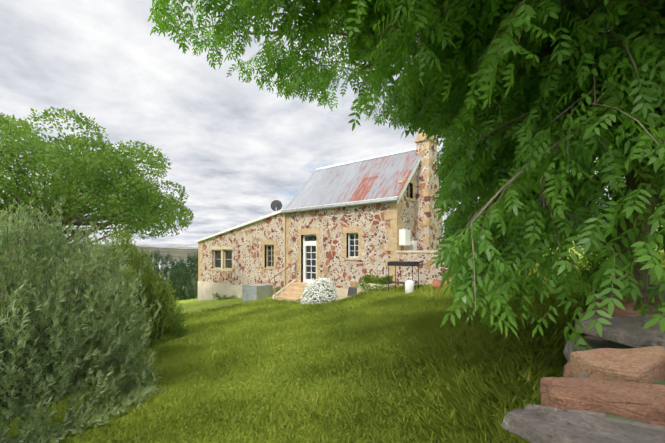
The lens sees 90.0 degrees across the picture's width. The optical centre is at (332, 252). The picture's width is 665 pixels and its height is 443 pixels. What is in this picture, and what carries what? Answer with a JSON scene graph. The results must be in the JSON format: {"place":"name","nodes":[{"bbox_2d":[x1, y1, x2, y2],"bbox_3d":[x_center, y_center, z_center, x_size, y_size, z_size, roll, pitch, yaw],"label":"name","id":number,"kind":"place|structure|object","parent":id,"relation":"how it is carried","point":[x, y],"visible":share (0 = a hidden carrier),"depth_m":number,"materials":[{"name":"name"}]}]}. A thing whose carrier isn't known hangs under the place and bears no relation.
{"place":"outdoors","nodes":[
{"label":"outdoors","id":0,"kind":"place"},
{"bbox_2d":[19,259,187,275],"bbox_3d":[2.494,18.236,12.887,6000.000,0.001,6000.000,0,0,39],"label":"river water","id":1,"kind":"structure","parent":0,"point":[153,261],"depth_m":534.37,"materials":[{"name":"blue liquid"}]},
{"bbox_2d":[0,0,658,248],"label":"sky","id":2,"kind":"structure","parent":0,"point":[236,148],"materials":[{"name":"white"}]},
{"bbox_2d":[0,220,664,442],"bbox_3d":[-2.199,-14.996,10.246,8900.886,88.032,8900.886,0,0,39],"label":"ground","id":3,"kind":"structure","parent":0,"point":[192,305],"depth_m":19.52,"materials":[{"name":"green plant"}]},
{"bbox_2d":[0,256,111,423],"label":"bush","id":4,"kind":"object","parent":3,"relation":"on","point":[76,383],"depth_m":5.46,"materials":[{"name":"green plant"}]},
{"bbox_2d":[0,185,165,442],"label":"bottlebrush bush","id":5,"kind":"object","parent":3,"relation":"on","point":[112,378],"depth_m":4.57,"materials":[{"name":"green plant"}]},
{"bbox_2d":[0,106,193,311],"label":"tree","id":6,"kind":"object","parent":3,"relation":"on","point":[105,158],"depth_m":11.43,"materials":[{"name":"green plant"}]},
{"bbox_2d":[89,224,189,348],"bbox_3d":[-5.552,1.769,9.052,2.770,4.945,2.553,0,0,39],"label":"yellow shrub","id":7,"kind":"object","parent":3,"relation":"on","point":[161,289],"depth_m":8.83,"materials":[{"name":"plant"}]},
{"bbox_2d":[164,252,198,299],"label":"trees","id":8,"kind":"object","parent":3,"relation":"on","point":[190,262],"depth_m":25.42,"materials":[{"name":"green plant"}]},
{"bbox_2d":[210,292,238,299],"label":"wall weeds","id":9,"kind":"object","parent":3,"relation":"on","point":[216,296],"depth_m":20.01,"materials":[{"name":"green plant"}]},
{"bbox_2d":[242,283,272,301],"bbox_3d":[-3.811,2.146,16.934,1.160,0.980,1.060,0,0,39],"label":"metal box","id":10,"kind":"object","parent":3,"relation":"on","point":[255,292],"visible":0.79,"depth_m":16.59,"materials":[{"name":"grey metal"}]},
{"bbox_2d":[275,282,311,302],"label":"door steps","id":11,"kind":"structure","parent":3,"relation":"on","point":[294,290],"depth_m":15.06,"materials":[{"name":"stone"}]},
{"bbox_2d":[299,277,338,303],"bbox_3d":[-0.411,1.595,13.094,1.687,1.291,1.606,0,0,39],"label":"white bush","id":12,"kind":"object","parent":3,"relation":"on","point":[331,286],"depth_m":12.70,"materials":[{"name":"white plant"}]},
{"bbox_2d":[198,167,442,300],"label":"house","id":13,"kind":"structure","parent":3,"relation":"on","point":[344,249],"depth_m":15.83,"materials":[{"name":"stone"}]},
{"bbox_2d":[272,279,296,298],"bbox_3d":[-2.230,1.911,15.726,0.120,1.250,1.500,0,0,39],"label":"step cheek","id":14,"kind":"object","parent":13,"relation":"attached to","point":[282,289],"visible":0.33,"depth_m":15.53,"materials":[{"name":"beige stone"}]},
{"bbox_2d":[273,261,296,294],"bbox_3d":[-2.230,1.208,15.726,0.059,1.556,1.524,0,0,39],"label":"step handrail","id":15,"kind":"object","parent":14,"relation":"attached to","point":[282,271],"visible":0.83,"depth_m":15.63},
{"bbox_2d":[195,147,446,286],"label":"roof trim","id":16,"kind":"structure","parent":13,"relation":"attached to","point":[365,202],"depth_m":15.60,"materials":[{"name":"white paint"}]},
{"bbox_2d":[271,200,281,210],"bbox_3d":[-3.007,-2.390,17.844,0.542,0.784,0.454,0,0,39],"label":"satellite dish","id":17,"kind":"object","parent":16,"relation":"on","point":[276,205],"visible":0.98,"depth_m":17.77,"materials":[{"name":"grey metal"}]},
{"bbox_2d":[285,150,443,209],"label":"roof","id":18,"kind":"structure","parent":13,"relation":"on","point":[379,177],"depth_m":15.30,"materials":[{"name":"metal"}]},
{"bbox_2d":[399,229,416,249],"bbox_3d":[3.089,-0.449,13.403,0.280,0.870,1.250,0,0,39],"label":"water heater","id":19,"kind":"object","parent":13,"relation":"attached to","point":[404,237],"depth_m":12.98,"materials":[{"name":"white paint"}]},
{"bbox_2d":[414,131,440,249],"bbox_3d":[4.163,-1.006,14.617,0.752,8.485,1.452,0,0,39],"label":"chimney","id":20,"kind":"object","parent":13,"relation":"attached to","point":[428,229],"visible":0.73,"depth_m":14.16,"materials":[{"name":"stone"}]},
{"bbox_2d":[347,287,356,295],"bbox_3d":[0.828,1.825,13.926,0.463,0.701,0.197,0,0,31],"label":"leaning slate","id":21,"kind":"object","parent":3,"relation":"on","point":[352,291],"visible":0.29,"depth_m":13.96,"materials":[{"name":"grey stone"}]},
{"bbox_2d":[354,281,393,290],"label":"low plants","id":22,"kind":"object","parent":3,"relation":"on","point":[372,287],"visible":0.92,"depth_m":12.54,"materials":[{"name":"green plant"}]},
{"bbox_2d":[357,283,394,293],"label":"planter kerb","id":23,"kind":"structure","parent":3,"relation":"on","point":[362,289],"depth_m":12.97,"materials":[{"name":"stone"}]},
{"bbox_2d":[360,274,392,284],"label":"planter plants","id":24,"kind":"object","parent":23,"relation":"on","point":[376,280],"visible":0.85,"depth_m":13.03,"materials":[{"name":"green plant"}]},
{"bbox_2d":[147,0,664,350],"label":"ash tree","id":25,"kind":"object","parent":3,"relation":"on","point":[418,77],"depth_m":2.88,"materials":[{"name":"green plant"}]},
{"bbox_2d":[396,250,492,286],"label":"garden wall","id":26,"kind":"structure","parent":3,"relation":"on","point":[429,274],"depth_m":12.22,"materials":[{"name":"stone"}]},
{"bbox_2d":[605,340,664,423],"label":"stone wall gaps","id":27,"kind":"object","parent":3,"relation":"on","point":[611,344],"visible":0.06,"depth_m":1.62,"materials":[{"name":"brown stone"}]},
{"bbox_2d":[563,361,569,376],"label":"stone","id":28,"kind":"object","parent":27,"relation":"on","point":[566,371],"visible":0.04,"depth_m":2.06,"materials":[{"name":"brown stone"}]},
{"bbox_2d":[563,337,607,361],"bbox_3d":[1.888,0.754,2.389,0.380,0.236,0.460,-1,2,37],"label":"stone","id":29,"kind":"object","parent":27,"relation":"on","point":[594,343],"visible":0.23,"depth_m":2.38,"materials":[{"name":"stone"}]},
{"bbox_2d":[522,404,664,434],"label":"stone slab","id":30,"kind":"structure","parent":27,"relation":"on","point":[599,425],"depth_m":1.01,"materials":[{"name":"stone"}]},
{"bbox_2d":[501,408,664,442],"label":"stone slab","id":31,"kind":"structure","parent":30,"relation":"on","point":[532,428],"depth_m":0.95,"materials":[{"name":"stone"}]},
{"bbox_2d":[586,334,607,340],"bbox_3d":[2.200,0.759,2.644,0.326,0.257,0.416,1,1,35],"label":"stone","id":32,"kind":"object","parent":27,"relation":"on","point":[589,336],"visible":0.02,"depth_m":2.63,"materials":[{"name":"stone"}]},
{"bbox_2d":[540,377,664,426],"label":"stone block","id":33,"kind":"structure","parent":27,"relation":"on","point":[642,402],"depth_m":1.32,"materials":[{"name":"brown stone"}]},
{"bbox_2d":[569,346,664,383],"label":"stone block","id":34,"kind":"structure","parent":27,"relation":"on","point":[645,365],"depth_m":1.67,"materials":[{"name":"brown stone"}]},
{"bbox_2d":[574,315,664,348],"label":"stone","id":35,"kind":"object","parent":27,"relation":"on","point":[630,331],"visible":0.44,"depth_m":2.02,"materials":[{"name":"stone"}]},
{"bbox_2d":[579,313,659,324],"bbox_3d":[2.163,0.545,2.386,0.659,0.106,0.423,0,0,39],"label":"stone","id":36,"kind":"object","parent":27,"relation":"on","point":[601,316],"visible":0.17,"depth_m":2.55,"materials":[{"name":"stone"}]},
{"bbox_2d":[636,300,661,306],"bbox_3d":[3.244,0.594,3.006,0.342,0.228,0.869,0,0,-44],"label":"stone","id":37,"kind":"object","parent":27,"relation":"on","point":[649,303],"visible":0.08,"depth_m":3.23,"materials":[{"name":"brown stone"}]},
{"bbox_2d":[639,307,662,312],"bbox_3d":[2.805,0.548,2.902,0.337,0.082,0.447,0,0,-2],"label":"stone","id":38,"kind":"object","parent":27,"relation":"on","point":[653,309],"visible":0.06,"depth_m":2.93,"materials":[{"name":"stone"}]},
{"bbox_2d":[643,295,664,302],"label":"stone","id":39,"kind":"object","parent":27,"relation":"on","point":[656,298],"visible":0.29,"depth_m":3.55,"materials":[{"name":"brown stone"}]},
{"bbox_2d":[646,289,664,295],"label":"stone","id":40,"kind":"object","parent":27,"relation":"on","point":[649,290],"visible":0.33,"depth_m":3.91,"materials":[{"name":"stone"}]},
{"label":"dry wall cap rock","id":41,"kind":"object","parent":27,"relation":"on","visible":0},
{"bbox_2d":[604,292,648,299],"bbox_3d":[3.529,0.530,3.932,0.738,0.112,0.275,0,0,0],"label":"stone","id":42,"kind":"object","parent":41,"relation":"on","point":[612,295],"depth_m":3.89,"materials":[{"name":"stone"}]},
{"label":"bank shrub stems","id":43,"kind":"object","parent":3,"relation":"on","visible":0},
{"bbox_2d":[106,247,193,297],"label":"shrub leaves","id":44,"kind":"object","parent":43,"relation":"on","point":[166,266],"visible":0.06,"depth_m":32.11,"materials":[{"name":"green plant"}]},
{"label":"gravel patio","id":45,"kind":"object","parent":3,"relation":"on","visible":0},
{"bbox_2d":[387,261,424,291],"bbox_3d":[2.549,0.894,11.463,1.170,1.138,0.550,0,0,39],"label":"barbecue","id":46,"kind":"object","parent":45,"relation":"on","point":[402,263],"visible":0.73,"depth_m":11.43,"materials":[{"name":"black metal"}]},
{"bbox_2d":[405,277,413,293],"bbox_3d":[2.520,1.087,10.877,0.300,0.555,0.292,0,0,39],"label":"gas cylinder","id":47,"kind":"object","parent":45,"relation":"on","point":[409,285],"visible":0.92,"depth_m":10.76,"materials":[{"name":"white paint"}]},
{"bbox_2d":[432,280,442,289],"bbox_3d":[3.402,1.063,10.745,0.340,0.330,0.340,0,0,39],"label":"terracotta pot","id":48,"kind":"object","parent":45,"relation":"on","point":[436,284],"visible":0.62,"depth_m":10.62,"materials":[{"name":"orange ceramic"}]},
{"bbox_2d":[437,140,489,249],"bbox_3d":[8.020,-3.219,20.575,7.096,8.196,7.728,0,0,39],"label":"tree","id":49,"kind":"object","parent":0,"point":[438,155],"depth_m":20.90,"materials":[{"name":"green plant"}]},
{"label":"dry wall rock","id":50,"kind":"object","parent":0,"visible":0},
{"bbox_2d":[597,308,664,319],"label":"stone","id":51,"kind":"object","parent":50,"relation":"on","point":[620,312],"visible":0.23,"depth_m":2.63,"materials":[{"name":"brown stone"}]},
{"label":"dry wall rock","id":52,"kind":"object","parent":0,"visible":0},
{"bbox_2d":[590,299,636,314],"bbox_3d":[2.604,0.554,3.075,0.350,0.286,0.471,0,0,39],"label":"stone","id":53,"kind":"object","parent":52,"relation":"on","point":[628,303],"visible":0.12,"depth_m":2.91,"materials":[{"name":"brown stone"}]},
{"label":"dry wall rock","id":54,"kind":"object","parent":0,"visible":0},
{"bbox_2d":[569,409,604,415],"bbox_3d":[1.093,0.746,1.314,0.548,0.238,0.423,1,-4,-44],"label":"stone","id":55,"kind":"object","parent":54,"relation":"on","point":[592,412],"visible":0.02,"depth_m":1.31,"materials":[{"name":"stone"}]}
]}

